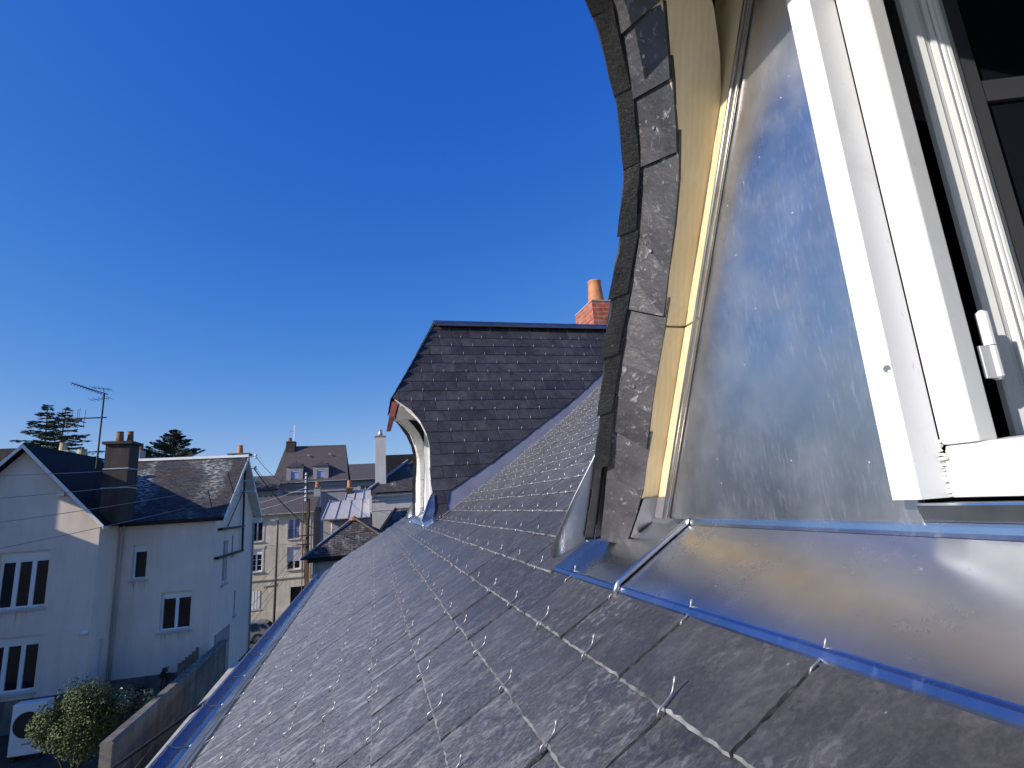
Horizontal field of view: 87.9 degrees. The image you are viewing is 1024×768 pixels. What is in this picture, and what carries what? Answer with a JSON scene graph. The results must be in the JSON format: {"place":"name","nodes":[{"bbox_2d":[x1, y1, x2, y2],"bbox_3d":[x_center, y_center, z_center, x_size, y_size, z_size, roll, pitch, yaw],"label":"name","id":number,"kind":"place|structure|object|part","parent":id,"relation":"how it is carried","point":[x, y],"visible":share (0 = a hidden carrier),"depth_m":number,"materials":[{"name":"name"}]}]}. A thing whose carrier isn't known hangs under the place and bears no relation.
{"place":"outdoors","nodes":[
{"label":"outdoors","id":0,"kind":"place"},
{"bbox_2d":[0,657,241,767],"bbox_3d":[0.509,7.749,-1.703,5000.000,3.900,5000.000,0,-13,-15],"label":"ground","id":1,"kind":"structure","parent":0,"point":[47,760],"depth_m":14.42,"materials":[{"name":"grey concrete"}]},
{"bbox_2d":[0,448,16,461],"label":"roof","id":2,"kind":"structure","parent":1,"relation":"on","point":[4,453],"depth_m":23.17,"materials":[{"name":"grey stone"}]},
{"bbox_2d":[7,697,54,762],"bbox_3d":[-13.364,9.617,14.738,0.820,1.480,0.385,0,-13,-15],"label":"heat pump","id":3,"kind":"object","parent":1,"relation":"on","point":[22,714],"visible":0.66,"depth_m":14.57,"materials":[{"name":"white metal"}]},
{"bbox_2d":[6,404,104,456],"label":"cedar tree","id":4,"kind":"object","parent":1,"relation":"on","point":[46,435],"visible":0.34,"depth_m":59.26,"materials":[{"name":"green plant"}]},
{"bbox_2d":[24,673,134,767],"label":"garden shrub","id":5,"kind":"object","parent":1,"relation":"on","point":[92,711],"visible":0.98,"depth_m":12.91,"materials":[{"name":"green plant"}]},
{"bbox_2d":[0,431,261,735],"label":"cream house","id":6,"kind":"structure","parent":1,"relation":"on","point":[145,601],"depth_m":19.19,"materials":[{"name":"paint"}]},
{"bbox_2d":[0,635,39,698],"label":"window","id":7,"kind":"structure","parent":6,"relation":"in","point":[18,655],"depth_m":17.16,"materials":[{"name":"white paint"}]},
{"bbox_2d":[0,550,49,613],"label":"window","id":8,"kind":"structure","parent":6,"relation":"in","point":[23,575],"depth_m":17.68,"materials":[{"name":"white paint"}]},
{"bbox_2d":[60,382,112,500],"bbox_3d":[-15.662,2.244,19.288,1.546,4.695,0.660,0,-13,-15],"label":"tv aerial","id":9,"kind":"object","parent":6,"relation":"attached to","point":[76,420],"visible":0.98,"depth_m":19.51,"materials":[{"name":"metal"}]},
{"bbox_2d":[90,639,99,690],"bbox_3d":[-14.174,9.821,17.995,0.200,2.180,0.750,0,-13,-15],"label":"side door","id":10,"kind":"structure","parent":6,"relation":"in","point":[96,644],"depth_m":18.17,"materials":[{"name":"white paint"}]},
{"bbox_2d":[0,480,251,522],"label":"overhead wire","id":11,"kind":"object","parent":6,"relation":"attached to","point":[103,507],"visible":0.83,"depth_m":17.33,"materials":[{"name":"grey metal"}]},
{"bbox_2d":[0,468,252,498],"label":"overhead wire","id":12,"kind":"object","parent":6,"relation":"attached to","point":[106,488],"visible":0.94,"depth_m":17.66,"materials":[{"name":"grey metal"}]},
{"bbox_2d":[0,490,253,548],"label":"overhead wire","id":13,"kind":"object","parent":6,"relation":"attached to","point":[96,528],"visible":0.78,"depth_m":16.97,"materials":[{"name":"grey metal"}]},
{"bbox_2d":[0,456,254,475],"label":"overhead wire","id":14,"kind":"object","parent":6,"relation":"attached to","point":[113,470],"visible":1,"depth_m":18.03,"materials":[{"name":"grey metal"}]},
{"bbox_2d":[127,544,147,582],"bbox_3d":[-13.911,6.695,19.861,0.630,1.320,0.260,0,-13,-15],"label":"window","id":15,"kind":"structure","parent":6,"relation":"in","point":[140,557],"depth_m":19.95,"materials":[{"name":"white paint"}]},
{"bbox_2d":[155,590,191,634],"bbox_3d":[-12.521,8.494,19.801,1.180,1.430,0.260,0,-13,-15],"label":"window","id":16,"kind":"structure","parent":6,"relation":"in","point":[176,606],"depth_m":19.88,"materials":[{"name":"white paint"}]},
{"bbox_2d":[214,626,226,644],"bbox_3d":[-11.849,10.987,21.355,0.080,2.050,2.450,0,-13,-15],"label":"side door","id":17,"kind":"structure","parent":6,"relation":"in","point":[223,633],"depth_m":21.81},
{"bbox_2d":[221,541,225,583],"bbox_3d":[-12.012,7.370,21.984,0.060,1.690,0.800,0,-13,-15],"label":"side window frame","id":18,"kind":"structure","parent":6,"relation":"in","point":[224,542],"depth_m":22.25,"materials":[{"name":"white paint"}]},
{"bbox_2d":[255,470,313,528],"bbox_3d":[-13.020,7.045,31.076,0.051,3.301,12.895,-2,-13,-9],"label":"overhead wire","id":19,"kind":"object","parent":6,"relation":"attached to","point":[279,500],"visible":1,"depth_m":28.71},
{"bbox_2d":[122,683,145,710],"bbox_3d":[-12.942,10.777,18.214,0.764,0.880,0.528,6,-16,-37],"label":"dark pot plant","id":20,"kind":"object","parent":1,"relation":"on","point":[140,688],"visible":0.53,"depth_m":18.26,"materials":[{"name":"green plant"}]},
{"bbox_2d":[114,685,154,721],"bbox_3d":[-9.668,8.744,13.450,0.828,2.170,0.898,-12,-15,34],"label":"rose bush","id":21,"kind":"object","parent":1,"relation":"on","point":[125,701],"visible":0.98,"depth_m":13.51,"materials":[{"name":"green plant"}]},
{"bbox_2d":[139,443,145,458],"bbox_3d":[-22.179,8.915,30.663,0.810,11.200,0.800,0,-13,-15],"label":"chimney behind ridge","id":22,"kind":"object","parent":1,"relation":"on","point":[142,452],"visible":0.16,"depth_m":31.77,"materials":[{"name":"ceramic"}]},
{"bbox_2d":[98,639,226,767],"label":"garden wall","id":23,"kind":"structure","parent":1,"relation":"on","point":[135,731],"depth_m":13.72,"materials":[{"name":"concrete"}]},
{"bbox_2d":[123,638,222,767],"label":"coping","id":24,"kind":"object","parent":23,"relation":"attached to","point":[174,706],"visible":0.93,"depth_m":13.99,"materials":[{"name":"grey concrete"}]},
{"bbox_2d":[157,666,171,691],"bbox_3d":[-12.189,10.603,18.620,0.494,1.293,0.293,6,-16,-37],"label":"round pot plant","id":25,"kind":"object","parent":1,"relation":"on","point":[165,675],"visible":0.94,"depth_m":18.66,"materials":[{"name":"green plant"}]},
{"bbox_2d":[144,429,204,457],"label":"fir tree","id":26,"kind":"object","parent":1,"relation":"on","point":[170,443],"visible":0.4,"depth_m":52.35,"materials":[{"name":"green plant"}]},
{"bbox_2d":[177,647,198,676],"bbox_3d":[-11.514,10.341,18.827,0.642,1.782,0.030,0,-13,-15],"label":"wood fence panel","id":27,"kind":"object","parent":1,"relation":"on","point":[188,661],"visible":0.36,"depth_m":18.91,"materials":[{"name":"grey wood"}]},
{"bbox_2d":[145,661,239,767],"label":"beige wall","id":28,"kind":"structure","parent":1,"relation":"on","point":[223,677],"depth_m":13.56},
{"bbox_2d":[253,475,283,496],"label":"house","id":29,"kind":"structure","parent":1,"relation":"on","point":[262,489],"depth_m":59.17,"materials":[{"name":"grey stone"}]},
{"bbox_2d":[275,438,350,541],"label":"tall house","id":30,"kind":"structure","parent":1,"relation":"on","point":[326,466],"depth_m":64.02,"materials":[{"name":"grey stone"}]},
{"bbox_2d":[300,516,382,577],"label":"hipped cottage","id":31,"kind":"structure","parent":1,"relation":"on","point":[352,534],"depth_m":33.56,"materials":[{"name":"stone"}]},
{"bbox_2d":[321,496,371,539],"bbox_3d":[-11.728,13.461,37.902,3.402,10.500,3.710,0,-13,-15],"label":"zinc roof annex","id":32,"kind":"object","parent":1,"relation":"on","point":[337,514],"visible":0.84,"depth_m":37.91,"materials":[{"name":"metal"}]},
{"bbox_2d":[349,463,374,489],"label":"house","id":33,"kind":"structure","parent":1,"relation":"on","point":[362,476],"depth_m":76.56,"materials":[{"name":"grey stone"}]},
{"bbox_2d":[361,485,369,489],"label":"window","id":34,"kind":"structure","parent":33,"relation":"in","point":[362,486],"depth_m":75.98,"materials":[{"name":"white paint"}]},
{"bbox_2d":[368,429,413,528],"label":"white chimney house","id":35,"kind":"structure","parent":1,"relation":"on","point":[391,487],"depth_m":46.58,"materials":[{"name":"paint"}]},
{"bbox_2d":[380,507,408,530],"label":"roof","id":36,"kind":"structure","parent":1,"relation":"on","point":[395,516],"depth_m":40.55,"materials":[{"name":"stone"}]},
{"bbox_2d":[148,0,1023,767],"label":"town house","id":37,"kind":"structure","parent":1,"relation":"on","point":[728,472],"depth_m":0.77,"materials":[{"name":"stone"}]},
{"bbox_2d":[134,637,229,767],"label":"overhead wire","id":38,"kind":"object","parent":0,"point":[181,708],"visible":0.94,"depth_m":14.04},
{"bbox_2d":[238,641,254,661],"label":"street","id":39,"kind":"structure","parent":0,"point":[251,644],"depth_m":26.14,"materials":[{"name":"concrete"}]},
{"bbox_2d":[250,619,271,643],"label":"parked car","id":40,"kind":"object","parent":39,"relation":"on","point":[259,628],"visible":0.3,"depth_m":41.34,"materials":[{"name":"silver metal"}]},
{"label":"side window","id":41,"kind":"part","parent":40,"relation":"part of","materials":[{"name":"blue glass"}]},
{"bbox_2d":[270,518,278,623],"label":"street lamp","id":42,"kind":"object","parent":39,"relation":"on","point":[274,602],"visible":0.86,"depth_m":43.20,"materials":[{"name":"metal"}]},
{"bbox_2d":[296,472,312,590],"bbox_3d":[-14.694,12.572,37.634,1.100,12.501,0.460,0,-13,-15],"label":"utility pole","id":43,"kind":"object","parent":39,"relation":"on","point":[306,577],"visible":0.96,"depth_m":38.00,"materials":[{"name":"brown wood"}]},
{"bbox_2d":[251,545,303,605],"bbox_3d":[-19.100,15.825,39.915,10.997,7.129,0.033,-12,-15,32],"label":"overhead wire","id":44,"kind":"object","parent":43,"relation":"attached to","point":[277,576],"visible":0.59,"depth_m":38.86,"materials":[{"name":"grey metal"}]},
{"bbox_2d":[255,547,303,611],"bbox_3d":[-18.662,15.871,40.019,10.541,7.222,0.025,-13,-15,35],"label":"overhead wire","id":45,"kind":"object","parent":43,"relation":"attached to","point":[280,580],"visible":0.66,"depth_m":39.05,"materials":[{"name":"black metal"}]},
{"bbox_2d":[252,545,306,622],"bbox_3d":[-18.224,15.916,40.124,10.118,7.322,0.025,-14,-16,38],"label":"overhead wire","id":46,"kind":"object","parent":43,"relation":"attached to","point":[279,586],"visible":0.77,"depth_m":39.46,"materials":[{"name":"black metal"}]},
{"bbox_2d":[257,458,302,482],"bbox_3d":[-13.622,5.468,32.010,0.022,0.922,14.172,-1,-13,-12],"label":"overhead wire","id":47,"kind":"object","parent":43,"relation":"attached to","point":[275,477],"visible":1,"depth_m":29.49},
{"bbox_2d":[344,480,371,525],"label":"zinc shed","id":48,"kind":"structure","parent":39,"relation":"on","point":[352,494],"depth_m":42.62,"materials":[{"name":"metal"}]},
{"bbox_2d":[250,481,320,621],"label":"beige house","id":49,"kind":"structure","parent":0,"point":[291,527],"depth_m":48.23,"materials":[{"name":"paint"}]},
{"bbox_2d":[251,591,260,610],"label":"window","id":50,"kind":"structure","parent":49,"relation":"in","point":[254,591],"depth_m":46.89,"materials":[{"name":"white paint"}]},
{"bbox_2d":[253,549,262,572],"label":"window","id":51,"kind":"structure","parent":49,"relation":"in","point":[257,553],"depth_m":47.69,"materials":[{"name":"white paint"}]},
{"bbox_2d":[254,520,262,542],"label":"window","id":52,"kind":"structure","parent":49,"relation":"in","point":[258,527],"depth_m":48.22,"materials":[{"name":"white paint"}]},
{"bbox_2d":[285,546,300,570],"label":"window","id":53,"kind":"structure","parent":49,"relation":"in","point":[292,552],"depth_m":48.42,"materials":[{"name":"white paint"}]},
{"bbox_2d":[287,518,299,539],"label":"window","id":54,"kind":"structure","parent":49,"relation":"in","point":[293,524],"depth_m":48.99,"materials":[{"name":"white paint"}]},
{"bbox_2d":[290,586,303,603],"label":"door","id":55,"kind":"structure","parent":49,"relation":"in","point":[295,591],"depth_m":47.89,"materials":[{"name":"black wood"}]},
{"bbox_2d":[0,0,622,475],"label":"sky","id":56,"kind":"structure","parent":0,"point":[241,222],"materials":[{"name":"blue"}]},
{"bbox_3d":[-7.878,8.118,8.812,0.270,1.360,4.150,0,-13,-15],"label":"low wall","id":57,"kind":"object","parent":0,"visible":0},
{"bbox_2d":[110,699,206,767],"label":"dark rail","id":58,"kind":"object","parent":57,"relation":"on","point":[134,752],"visible":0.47,"depth_m":10.66,"materials":[{"name":"metal"}]}
]}

